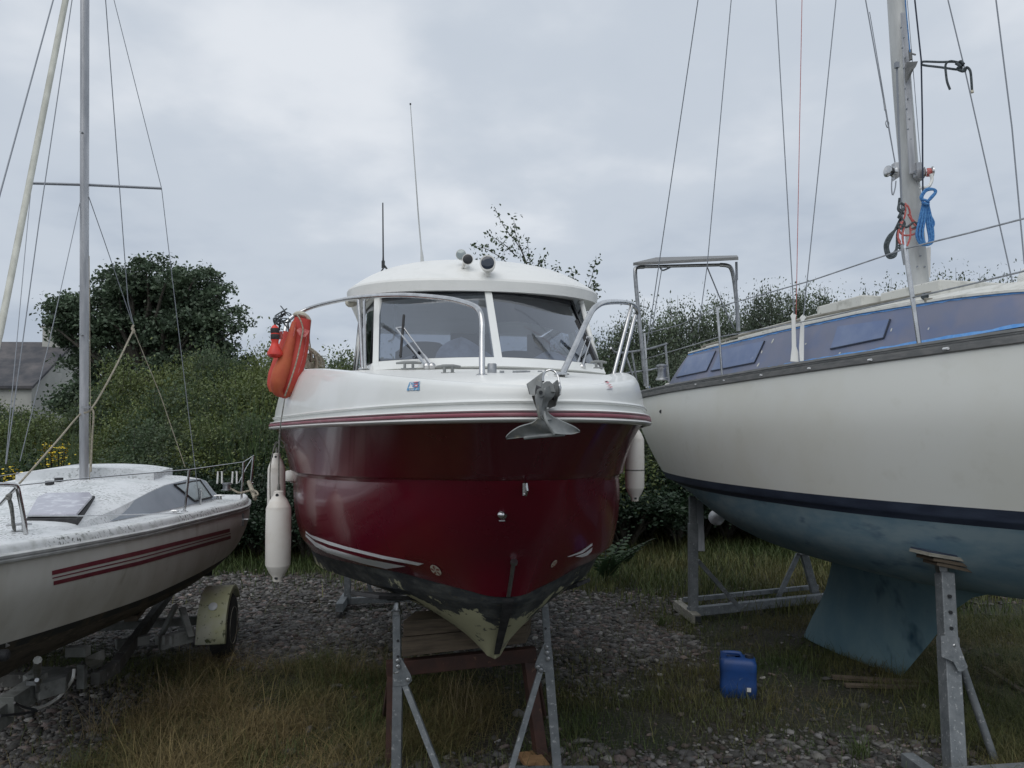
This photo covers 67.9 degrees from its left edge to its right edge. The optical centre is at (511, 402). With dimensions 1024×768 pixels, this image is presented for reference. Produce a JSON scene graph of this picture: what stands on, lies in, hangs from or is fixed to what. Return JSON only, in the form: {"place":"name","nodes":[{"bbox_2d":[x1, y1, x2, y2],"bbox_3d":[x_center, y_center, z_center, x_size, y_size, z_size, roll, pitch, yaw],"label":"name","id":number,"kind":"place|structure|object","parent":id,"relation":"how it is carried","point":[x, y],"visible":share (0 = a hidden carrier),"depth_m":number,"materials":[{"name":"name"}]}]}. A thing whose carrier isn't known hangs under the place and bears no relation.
{"place":"outdoors","nodes":[
{"label":"outdoors","id":0,"kind":"place"},
{"bbox_2d":[0,326,78,425],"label":"house","id":1,"kind":"structure","parent":0,"point":[32,359],"depth_m":34.09,"materials":[{"name":"stone"}]},
{"bbox_2d":[0,553,1023,767],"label":"gravel","id":2,"kind":"structure","parent":0,"point":[380,620],"depth_m":6.89,"materials":[{"name":"gravel"}]},
{"bbox_2d":[518,750,549,766],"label":"wood block","id":3,"kind":"object","parent":2,"relation":"on","point":[539,760],"depth_m":4.67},
{"bbox_2d":[0,525,1023,767],"bbox_3d":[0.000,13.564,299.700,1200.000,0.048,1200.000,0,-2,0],"label":"ground","id":4,"kind":"structure","parent":0,"point":[664,731],"depth_m":5.77,"materials":[{"name":"green plant"}]},
{"bbox_2d":[0,398,51,434],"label":"bush","id":5,"kind":"object","parent":4,"relation":"on","point":[7,416],"visible":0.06,"depth_m":17.25,"materials":[{"name":"green plant"}]},
{"bbox_2d":[0,440,72,481],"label":"bush","id":6,"kind":"object","parent":4,"relation":"on","point":[28,465],"visible":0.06,"depth_m":13.13,"materials":[{"name":"green plant"}]},
{"bbox_2d":[0,438,78,472],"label":"bush","id":7,"kind":"object","parent":4,"relation":"on","point":[36,460],"visible":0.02,"depth_m":13.96,"materials":[{"name":"green plant"}]},
{"bbox_2d":[0,402,98,465],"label":"bush","id":8,"kind":"object","parent":4,"relation":"on","point":[45,434],"visible":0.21,"depth_m":15.07,"materials":[{"name":"green plant"}]},
{"bbox_2d":[34,439,75,468],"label":"flowering weed","id":9,"kind":"object","parent":4,"relation":"on","point":[52,460],"visible":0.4,"depth_m":9.97,"materials":[{"name":"yellow plant"}]},
{"bbox_2d":[14,425,105,456],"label":"bush","id":10,"kind":"object","parent":4,"relation":"on","point":[60,442],"visible":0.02,"depth_m":15.39,"materials":[{"name":"green plant"}]},
{"bbox_2d":[0,413,137,481],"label":"broom shrub","id":11,"kind":"object","parent":4,"relation":"on","point":[40,452],"visible":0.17,"depth_m":12.93,"materials":[{"name":"green plant"}]},
{"bbox_2d":[37,377,151,449],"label":"bush","id":12,"kind":"object","parent":4,"relation":"on","point":[76,408],"visible":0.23,"depth_m":16.46,"materials":[{"name":"green plant"}]},
{"bbox_2d":[47,391,152,463],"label":"bush","id":13,"kind":"object","parent":4,"relation":"on","point":[105,437],"visible":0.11,"depth_m":14.91,"materials":[{"name":"green plant"}]},
{"bbox_2d":[60,682,150,743],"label":"straw tussock","id":14,"kind":"object","parent":4,"relation":"on","point":[104,719],"visible":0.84,"depth_m":5.12,"materials":[{"name":"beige plant"}]},
{"bbox_2d":[52,337,180,442],"bbox_3d":[-8.725,0.588,17.686,3.598,4.378,4.241,1,-2,-17],"label":"bush","id":15,"kind":"object","parent":4,"relation":"on","point":[121,387],"visible":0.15,"depth_m":17.17,"materials":[{"name":"green plant"}]},
{"bbox_2d":[0,571,239,731],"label":"boat trailer","id":16,"kind":"object","parent":4,"relation":"on","point":[214,620],"visible":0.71,"depth_m":5.84,"materials":[{"name":"metal"}]},
{"bbox_2d":[0,0,258,677],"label":"sailboat","id":17,"kind":"object","parent":16,"relation":"on","point":[87,547],"visible":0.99,"depth_m":5.31,"materials":[{"name":"white plastic"}]},
{"bbox_2d":[173,479,212,501],"bbox_3d":[-2.832,0.786,6.758,0.113,0.182,0.723,0,-2,-4],"label":"window pane","id":18,"kind":"structure","parent":17,"relation":"in","point":[192,489],"depth_m":6.78,"materials":[{"name":"clear glass"}]},
{"bbox_2d":[62,433,179,475],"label":"bush","id":19,"kind":"object","parent":4,"relation":"on","point":[97,462],"visible":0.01,"depth_m":13.48,"materials":[{"name":"green plant"}]},
{"bbox_2d":[29,251,268,416],"bbox_3d":[-13.187,-1.190,27.776,8.173,8.639,4.344,0,-2,9],"label":"oak tree","id":20,"kind":"object","parent":4,"relation":"on","point":[152,301],"visible":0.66,"depth_m":26.99,"materials":[{"name":"green plant"}]},
{"bbox_2d":[67,364,230,455],"bbox_3d":[-7.025,0.921,15.477,3.720,3.508,3.331,-1,-3,31],"label":"bush","id":21,"kind":"object","parent":4,"relation":"on","point":[146,409],"visible":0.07,"depth_m":14.96,"materials":[{"name":"green plant"}]},
{"bbox_2d":[75,412,249,477],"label":"bush","id":22,"kind":"object","parent":4,"relation":"on","point":[142,449],"visible":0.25,"depth_m":13.19,"materials":[{"name":"green plant"}]},
{"bbox_2d":[104,328,238,418],"bbox_3d":[-7.700,0.479,17.690,4.409,4.579,3.948,-1,-2,20],"label":"bush","id":23,"kind":"object","parent":4,"relation":"on","point":[178,373],"visible":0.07,"depth_m":17.27,"materials":[{"name":"green plant"}]},
{"bbox_2d":[119,662,226,717],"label":"straw tussock","id":24,"kind":"object","parent":4,"relation":"on","point":[169,699],"visible":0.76,"depth_m":5.52,"materials":[{"name":"beige plant"}]},
{"bbox_2d":[93,368,254,463],"bbox_3d":[-6.303,0.985,15.183,3.652,3.364,3.451,-1,-2,21],"label":"bush","id":25,"kind":"object","parent":4,"relation":"on","point":[161,417],"visible":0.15,"depth_m":14.64,"materials":[{"name":"green plant"}]},
{"bbox_2d":[140,452,213,481],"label":"bush","id":26,"kind":"object","parent":4,"relation":"on","point":[176,467],"depth_m":12.13,"materials":[{"name":"green plant"}]},
{"bbox_2d":[141,360,272,457],"bbox_3d":[-5.675,0.796,15.421,3.928,3.774,3.332,2,-3,-45],"label":"bush","id":27,"kind":"object","parent":4,"relation":"on","point":[225,386],"visible":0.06,"depth_m":15.06,"materials":[{"name":"green plant"}]},
{"bbox_2d":[156,440,259,487],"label":"bush","id":28,"kind":"object","parent":4,"relation":"on","point":[228,468],"visible":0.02,"depth_m":12.87,"materials":[{"name":"green plant"}]},
{"bbox_2d":[132,393,285,478],"bbox_3d":[-4.698,1.216,14.099,4.496,2.801,4.025,1,-2,-28],"label":"bush","id":29,"kind":"object","parent":4,"relation":"on","point":[232,426],"visible":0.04,"depth_m":13.29,"materials":[{"name":"green plant"}]},
{"bbox_2d":[165,453,254,531],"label":"bush","id":30,"kind":"object","parent":4,"relation":"on","point":[207,479],"visible":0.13,"depth_m":12.10,"materials":[{"name":"green plant"}]},
{"bbox_2d":[161,332,259,395],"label":"bush","id":31,"kind":"object","parent":4,"relation":"on","point":[209,358],"visible":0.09,"depth_m":17.36,"materials":[{"name":"green plant"}]},
{"bbox_2d":[136,398,287,482],"bbox_3d":[-5.208,1.249,13.624,3.110,2.708,3.666,1,-2,-26],"label":"bush","id":32,"kind":"object","parent":4,"relation":"on","point":[209,429],"visible":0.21,"depth_m":13.02,"materials":[{"name":"green plant"}]},
{"bbox_2d":[181,402,285,477],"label":"bush","id":33,"kind":"object","parent":4,"relation":"on","point":[242,427],"visible":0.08,"depth_m":13.32,"materials":[{"name":"green plant"}]},
{"bbox_2d":[195,420,274,542],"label":"broom shrub","id":34,"kind":"object","parent":4,"relation":"on","point":[242,452],"visible":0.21,"depth_m":12.78,"materials":[{"name":"green plant"}]},
{"bbox_2d":[189,388,287,476],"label":"broom shrub","id":35,"kind":"object","parent":4,"relation":"on","point":[258,434],"visible":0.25,"depth_m":12.95,"materials":[{"name":"green plant"}]},
{"bbox_2d":[216,479,265,559],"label":"bush","id":36,"kind":"object","parent":4,"relation":"on","point":[252,514],"visible":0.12,"depth_m":11.78,"materials":[{"name":"green plant"}]},
{"bbox_2d":[178,339,304,436],"bbox_3d":[-4.678,0.706,15.340,4.300,3.933,3.850,-1,-2,13],"label":"bush","id":37,"kind":"object","parent":4,"relation":"on","point":[261,388],"visible":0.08,"depth_m":14.69,"materials":[{"name":"green plant"}]},
{"bbox_2d":[203,445,288,543],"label":"bush","id":38,"kind":"object","parent":4,"relation":"on","point":[249,471],"visible":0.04,"depth_m":12.54,"materials":[{"name":"green plant"}]},
{"bbox_2d":[205,459,298,560],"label":"bush","id":39,"kind":"object","parent":4,"relation":"on","point":[251,546],"visible":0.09,"depth_m":12.14,"materials":[{"name":"green plant"}]},
{"bbox_2d":[203,317,319,397],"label":"bush","id":40,"kind":"object","parent":4,"relation":"on","point":[249,364],"depth_m":17.32,"materials":[{"name":"green plant"}]},
{"bbox_2d":[231,475,308,551],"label":"bush","id":41,"kind":"object","parent":4,"relation":"on","point":[258,532],"visible":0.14,"depth_m":11.67,"materials":[{"name":"green plant"}]},
{"bbox_2d":[244,464,311,562],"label":"bush","id":42,"kind":"object","parent":4,"relation":"on","point":[304,547],"visible":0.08,"depth_m":11.81,"materials":[{"name":"green plant"}]},
{"bbox_2d":[225,321,338,389],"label":"bush","id":43,"kind":"object","parent":4,"relation":"on","point":[262,363],"visible":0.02,"depth_m":16.78,"materials":[{"name":"green plant"}]},
{"bbox_2d":[237,344,352,379],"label":"bush","id":44,"kind":"object","parent":4,"relation":"on","point":[339,362],"visible":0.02,"depth_m":17.73,"materials":[{"name":"green plant"}]},
{"bbox_2d":[322,340,386,369],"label":"bush","id":45,"kind":"object","parent":4,"relation":"on","point":[351,359],"visible":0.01,"depth_m":17.95,"materials":[{"name":"green plant"}]},
{"bbox_2d":[335,576,411,611],"bbox_3d":[-0.907,2.117,8.746,2.115,0.485,0.811,0,-2,-7],"label":"boat cradle","id":46,"kind":"object","parent":4,"relation":"on","point":[345,599],"visible":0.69,"depth_m":8.75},
{"bbox_2d":[350,591,440,767],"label":"jack stand","id":47,"kind":"object","parent":4,"relation":"on","point":[402,679],"visible":0.92,"depth_m":4.42,"materials":[{"name":"grey metal"}]},
{"bbox_2d":[430,668,482,711],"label":"straw tussock","id":48,"kind":"object","parent":4,"relation":"on","point":[457,688],"visible":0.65,"depth_m":5.65,"materials":[{"name":"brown plant"}]},
{"bbox_2d":[382,645,551,766],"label":"trestle","id":49,"kind":"object","parent":4,"relation":"on","point":[525,657],"visible":0.73,"depth_m":4.81,"materials":[{"name":"brown paint"}]},
{"bbox_2d":[402,621,530,656],"bbox_3d":[-0.277,1.517,4.955,0.907,0.141,0.243,1,-2,-14],"label":"board","id":50,"kind":"object","parent":49,"relation":"on","point":[435,643],"visible":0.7,"depth_m":4.79,"materials":[{"name":"wood"}]},
{"bbox_2d":[403,610,531,636],"bbox_3d":[-0.262,1.414,4.959,0.917,0.101,0.243,1,-2,-14],"label":"board","id":51,"kind":"object","parent":50,"relation":"on","point":[415,623],"visible":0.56,"depth_m":4.78,"materials":[{"name":"wood"}]},
{"bbox_2d":[269,103,651,658],"bbox_3d":[-0.407,-0.401,5.781,2.899,4.025,6.008,0,-2,-9],"label":"cabin boat","id":52,"kind":"object","parent":51,"relation":"on","point":[420,479],"visible":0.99,"depth_m":4.02,"materials":[{"name":"plastic"}]},
{"bbox_2d":[267,433,285,504],"bbox_3d":[-1.699,0.586,5.482,0.126,0.750,0.126,0,-2,0],"label":"fender","id":53,"kind":"object","parent":52,"relation":"hanging from","point":[274,475],"visible":0.47,"depth_m":5.44,"materials":[{"name":"plastic"}]},
{"bbox_2d":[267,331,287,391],"bbox_3d":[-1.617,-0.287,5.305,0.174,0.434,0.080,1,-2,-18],"label":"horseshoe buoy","id":54,"kind":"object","parent":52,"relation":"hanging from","point":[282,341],"visible":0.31,"depth_m":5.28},
{"bbox_2d":[265,398,290,581],"bbox_3d":[-1.504,0.559,4.902,0.160,1.181,0.160,0,-2,0],"label":"fender","id":55,"kind":"object","parent":52,"relation":"hanging from","point":[278,539],"visible":1,"depth_m":4.83,"materials":[{"name":"plastic"}]},
{"bbox_2d":[270,311,310,398],"bbox_3d":[-1.480,-0.327,5.086,0.254,0.594,0.175,0,-2,-11],"label":"horseshoe buoy","id":56,"kind":"object","parent":52,"relation":"hanging from","point":[288,368],"visible":0.96,"depth_m":5.06,"materials":[{"name":"orange plastic"}]},
{"bbox_2d":[273,306,291,338],"bbox_3d":[-1.552,-0.540,5.109,0.121,0.247,0.139,0,-2,0],"label":"lashing","id":57,"kind":"object","parent":56,"relation":"attached to","point":[276,318],"visible":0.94,"depth_m":5.11,"materials":[{"name":"black fabric"}]},
{"bbox_2d":[267,318,282,357],"bbox_3d":[-1.560,-0.433,5.024,0.111,0.276,0.100,2,-3,-36],"label":"rescue light","id":58,"kind":"object","parent":57,"relation":"hanging from","point":[274,350],"visible":1,"depth_m":5.00,"materials":[{"name":"red plastic"}]},
{"bbox_2d":[305,324,324,368],"bbox_3d":[-1.413,-0.393,5.354,0.167,0.350,0.276,0,-2,0],"label":"rope coil","id":59,"kind":"object","parent":52,"relation":"hanging from","point":[315,364],"visible":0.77,"depth_m":5.31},
{"bbox_2d":[506,381,579,439],"bbox_3d":[0.115,0.030,2.796,0.278,0.213,0.182,0,-2,0],"label":"anchor","id":60,"kind":"object","parent":52,"relation":"hanging from","point":[545,424],"visible":1,"depth_m":2.76,"materials":[{"name":"metal"}]},
{"bbox_2d":[625,430,644,501],"bbox_3d":[0.958,0.376,5.940,0.152,0.793,0.152,0,-2,0],"label":"fender","id":61,"kind":"object","parent":52,"relation":"hanging from","point":[634,473],"visible":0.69,"depth_m":5.87,"materials":[{"name":"plastic"}]},
{"bbox_2d":[444,671,514,727],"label":"straw tussock","id":62,"kind":"object","parent":4,"relation":"on","point":[471,705],"visible":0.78,"depth_m":5.34,"materials":[{"name":"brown plant"}]},
{"bbox_2d":[0,602,1023,767],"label":"dry grass","id":63,"kind":"structure","parent":4,"relation":"on","point":[268,723],"depth_m":5.26,"materials":[{"name":"plant"}]},
{"bbox_2d":[469,204,602,323],"bbox_3d":[0.332,-0.117,9.858,1.789,5.112,0.538,0,-2,0],"label":"birch sapling","id":64,"kind":"object","parent":4,"relation":"on","point":[540,262],"visible":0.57,"depth_m":9.95,"materials":[{"name":"green plant"}]},
{"bbox_2d":[508,578,598,767],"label":"jack stand","id":65,"kind":"object","parent":4,"relation":"on","point":[544,661],"visible":0.76,"depth_m":4.53,"materials":[{"name":"grey metal"}]},
{"bbox_2d":[172,522,1023,617],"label":"meadow grass","id":66,"kind":"structure","parent":4,"relation":"on","point":[671,559],"depth_m":10.86,"materials":[{"name":"plant"}]},
{"bbox_2d":[594,316,638,373],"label":"hedge tree","id":67,"kind":"object","parent":4,"relation":"on","point":[610,357],"visible":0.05,"depth_m":17.97,"materials":[{"name":"green plant"}]},
{"bbox_2d":[593,534,644,581],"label":"fern","id":68,"kind":"object","parent":4,"relation":"on","point":[609,564],"visible":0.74,"depth_m":10.04,"materials":[{"name":"green plant"}]},
{"bbox_2d":[610,538,654,565],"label":"fern","id":69,"kind":"object","parent":4,"relation":"on","point":[627,559],"visible":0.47,"depth_m":11.31,"materials":[{"name":"green plant"}]},
{"bbox_2d":[593,300,678,381],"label":"hedge tree","id":70,"kind":"object","parent":4,"relation":"on","point":[617,339],"visible":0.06,"depth_m":17.83,"materials":[{"name":"green plant"}]},
{"bbox_2d":[616,482,657,532],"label":"bush","id":71,"kind":"object","parent":4,"relation":"on","point":[622,520],"visible":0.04,"depth_m":12.63,"materials":[{"name":"green plant"}]},
{"bbox_2d":[606,361,667,526],"bbox_3d":[2.490,0.897,16.054,3.570,3.606,3.823,-2,-3,43],"label":"hedge tree","id":72,"kind":"object","parent":4,"relation":"on","point":[641,388],"visible":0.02,"depth_m":15.85,"materials":[{"name":"green plant"}]},
{"bbox_2d":[619,460,663,513],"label":"bush","id":73,"kind":"object","parent":4,"relation":"on","point":[643,492],"depth_m":12.20,"materials":[{"name":"green plant"}]},
{"bbox_2d":[618,344,681,517],"bbox_3d":[2.917,0.749,16.326,3.821,3.925,3.096,-1,-2,25],"label":"hedge tree","id":74,"kind":"object","parent":4,"relation":"on","point":[636,367],"visible":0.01,"depth_m":16.10,"materials":[{"name":"green plant"}]},
{"bbox_2d":[619,428,681,533],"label":"bush","id":75,"kind":"object","parent":4,"relation":"on","point":[648,468],"depth_m":13.00,"materials":[{"name":"green plant"}]},
{"bbox_2d":[622,429,683,537],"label":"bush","id":76,"kind":"object","parent":4,"relation":"on","point":[650,530],"visible":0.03,"depth_m":14.33,"materials":[{"name":"green plant"}]},
{"bbox_2d":[600,290,723,377],"bbox_3d":[3.872,-0.041,18.225,4.626,5.682,3.748,0,-2,7],"label":"hedge tree","id":77,"kind":"object","parent":4,"relation":"on","point":[669,335],"visible":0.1,"depth_m":17.84,"materials":[{"name":"green plant"}]},
{"bbox_2d":[612,473,711,549],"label":"bush","id":78,"kind":"object","parent":4,"relation":"on","point":[664,502],"visible":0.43,"depth_m":12.49,"materials":[{"name":"green plant"}]},
{"bbox_2d":[651,611,678,627],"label":"grass tuft","id":79,"kind":"object","parent":4,"relation":"on","point":[660,621],"visible":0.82,"depth_m":8.02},
{"bbox_2d":[633,342,708,525],"bbox_3d":[3.564,0.701,15.877,3.783,3.993,3.532,1,-2,-20],"label":"hedge tree","id":80,"kind":"object","parent":4,"relation":"on","point":[674,369],"visible":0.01,"depth_m":15.73,"materials":[{"name":"green plant"}]},
{"bbox_2d":[639,389,711,539],"bbox_3d":[3.577,1.053,14.147,3.702,3.137,4.569,1,-2,-26],"label":"hedge tree","id":81,"kind":"object","parent":4,"relation":"on","point":[707,527],"visible":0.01,"depth_m":13.93,"materials":[{"name":"green plant"}]},
{"bbox_2d":[624,446,730,542],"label":"bush","id":82,"kind":"object","parent":4,"relation":"on","point":[669,531],"visible":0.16,"depth_m":13.05,"materials":[{"name":"green plant"}]},
{"bbox_2d":[646,293,764,509],"bbox_3d":[4.572,0.091,18.013,3.968,5.402,3.705,1,-2,-20],"label":"hedge tree","id":83,"kind":"object","parent":4,"relation":"on","point":[703,336],"visible":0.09,"depth_m":17.74,"materials":[{"name":"green plant"}]},
{"bbox_2d":[679,488,736,540],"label":"bush","id":84,"kind":"object","parent":4,"relation":"on","point":[722,529],"visible":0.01,"depth_m":14.09,"materials":[{"name":"green plant"}]},
{"bbox_2d":[693,283,781,343],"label":"hedge tree","id":85,"kind":"object","parent":4,"relation":"on","point":[731,330],"visible":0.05,"depth_m":18.02,"materials":[{"name":"green plant"}]},
{"bbox_2d":[719,650,756,699],"bbox_3d":[1.754,2.103,5.899,0.274,0.350,0.210,-1,-2,14],"label":"jerrycan","id":86,"kind":"object","parent":4,"relation":"on","point":[739,668],"visible":0.99,"depth_m":5.82,"materials":[{"name":"blue plastic"}]},
{"bbox_2d":[673,496,822,623],"bbox_3d":[2.829,1.698,8.678,2.128,1.333,0.728,1,-2,-18],"label":"boat cradle","id":87,"kind":"object","parent":4,"relation":"on","point":[693,610],"visible":0.84,"depth_m":8.37,"materials":[{"name":"grey metal"}]},
{"bbox_2d":[726,277,810,336],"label":"hedge tree","id":88,"kind":"object","parent":4,"relation":"on","point":[771,311],"visible":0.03,"depth_m":17.75,"materials":[{"name":"green plant"}]},
{"bbox_2d":[760,277,816,326],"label":"hedge tree","id":89,"kind":"object","parent":4,"relation":"on","point":[798,304],"visible":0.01,"depth_m":18.04,"materials":[{"name":"green plant"}]},
{"bbox_2d":[747,280,851,322],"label":"hedge tree","id":90,"kind":"object","parent":4,"relation":"on","point":[801,304],"visible":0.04,"depth_m":17.69,"materials":[{"name":"green plant"}]},
{"bbox_2d":[610,0,1023,675],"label":"yacht","id":91,"kind":"object","parent":4,"relation":"on","point":[862,444],"visible":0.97,"depth_m":5.63,"materials":[{"name":"plastic"}]},
{"bbox_2d":[676,351,715,377],"bbox_3d":[1.977,-0.408,8.186,0.168,0.229,0.788,1,-2,-19],"label":"window","id":92,"kind":"structure","parent":91,"relation":"in","point":[700,363],"depth_m":8.14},
{"bbox_2d":[709,511,724,525],"bbox_3d":[2.569,1.440,9.543,0.197,0.198,0.072,-1,-2,27],"label":"rudder disc","id":93,"kind":"object","parent":91,"relation":"hanging from","point":[715,519],"visible":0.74,"depth_m":9.52,"materials":[{"name":"metal"}]},
{"bbox_2d":[711,341,764,371],"bbox_3d":[2.172,-0.444,7.353,0.156,0.222,0.855,1,-2,-19],"label":"window","id":94,"kind":"structure","parent":91,"relation":"in","point":[747,354],"depth_m":7.30,"materials":[{"name":"glass"}]},
{"bbox_2d":[830,319,890,349],"bbox_3d":[2.646,-0.524,5.793,0.120,0.188,0.536,1,-2,-26],"label":"window","id":95,"kind":"structure","parent":91,"relation":"in","point":[853,334],"depth_m":5.78,"materials":[{"name":"glass"}]},
{"bbox_2d":[883,198,916,258],"bbox_3d":[3.087,-1.387,6.043,0.284,0.500,0.053,0,-2,0],"label":"rope coil","id":96,"kind":"object","parent":91,"relation":"hanging from","point":[888,239],"visible":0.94,"depth_m":6.02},
{"bbox_2d":[896,203,918,245],"bbox_3d":[3.144,-1.417,6.039,0.182,0.356,0.035,0,-2,0],"label":"rope coil","id":97,"kind":"object","parent":91,"relation":"hanging from","point":[910,234],"visible":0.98,"depth_m":6.03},
{"bbox_2d":[915,187,936,245],"bbox_3d":[3.278,-1.470,6.025,0.174,0.469,0.106,0,-2,0],"label":"rope coil","id":98,"kind":"object","parent":91,"relation":"hanging from","point":[925,215],"visible":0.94,"depth_m":6.00,"materials":[{"name":"fabric"}]},
{"bbox_2d":[922,60,973,93],"bbox_3d":[3.293,-2.520,5.850,0.130,0.480,0.517,0,-2,-12],"label":"tied rope","id":99,"kind":"object","parent":91,"relation":"attached to","point":[960,64],"visible":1,"depth_m":5.71,"materials":[{"name":"fabric"}]},
{"bbox_2d":[795,276,884,312],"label":"hedge tree","id":100,"kind":"object","parent":4,"relation":"on","point":[834,297],"visible":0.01,"depth_m":18.47,"materials":[{"name":"green plant"}]},
{"bbox_2d":[834,729,893,759],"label":"grass tuft","id":101,"kind":"object","parent":4,"relation":"on","point":[859,750],"visible":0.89,"depth_m":4.78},
{"bbox_2d":[831,674,932,684],"bbox_3d":[3.010,2.259,6.193,0.757,0.025,0.070,0,-2,11],"label":"plank","id":102,"kind":"object","parent":4,"relation":"on","point":[853,678],"visible":0.62,"depth_m":6.19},
{"bbox_2d":[844,683,920,689],"bbox_3d":[2.944,2.254,6.043,0.576,0.025,0.050,0,-2,5],"label":"plank","id":103,"kind":"object","parent":4,"relation":"on","point":[857,685],"visible":0.77,"depth_m":6.03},
{"bbox_2d":[886,257,1007,284],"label":"hedge tree","id":104,"kind":"object","parent":4,"relation":"on","point":[959,277],"depth_m":17.49,"materials":[{"name":"green plant"}]},
{"bbox_2d":[901,547,1023,767],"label":"jack stand","id":105,"kind":"object","parent":4,"relation":"on","point":[953,672],"visible":0.91,"depth_m":4.71,"materials":[{"name":"grey metal"}]},
{"bbox_2d":[982,666,1023,694],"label":"plank","id":106,"kind":"object","parent":4,"relation":"on","point":[1014,686],"visible":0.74,"depth_m":6.10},
{"bbox_2d":[0,0,1023,374],"label":"sky","id":107,"kind":"structure","parent":0,"point":[280,131],"materials":[{"name":"grey"}]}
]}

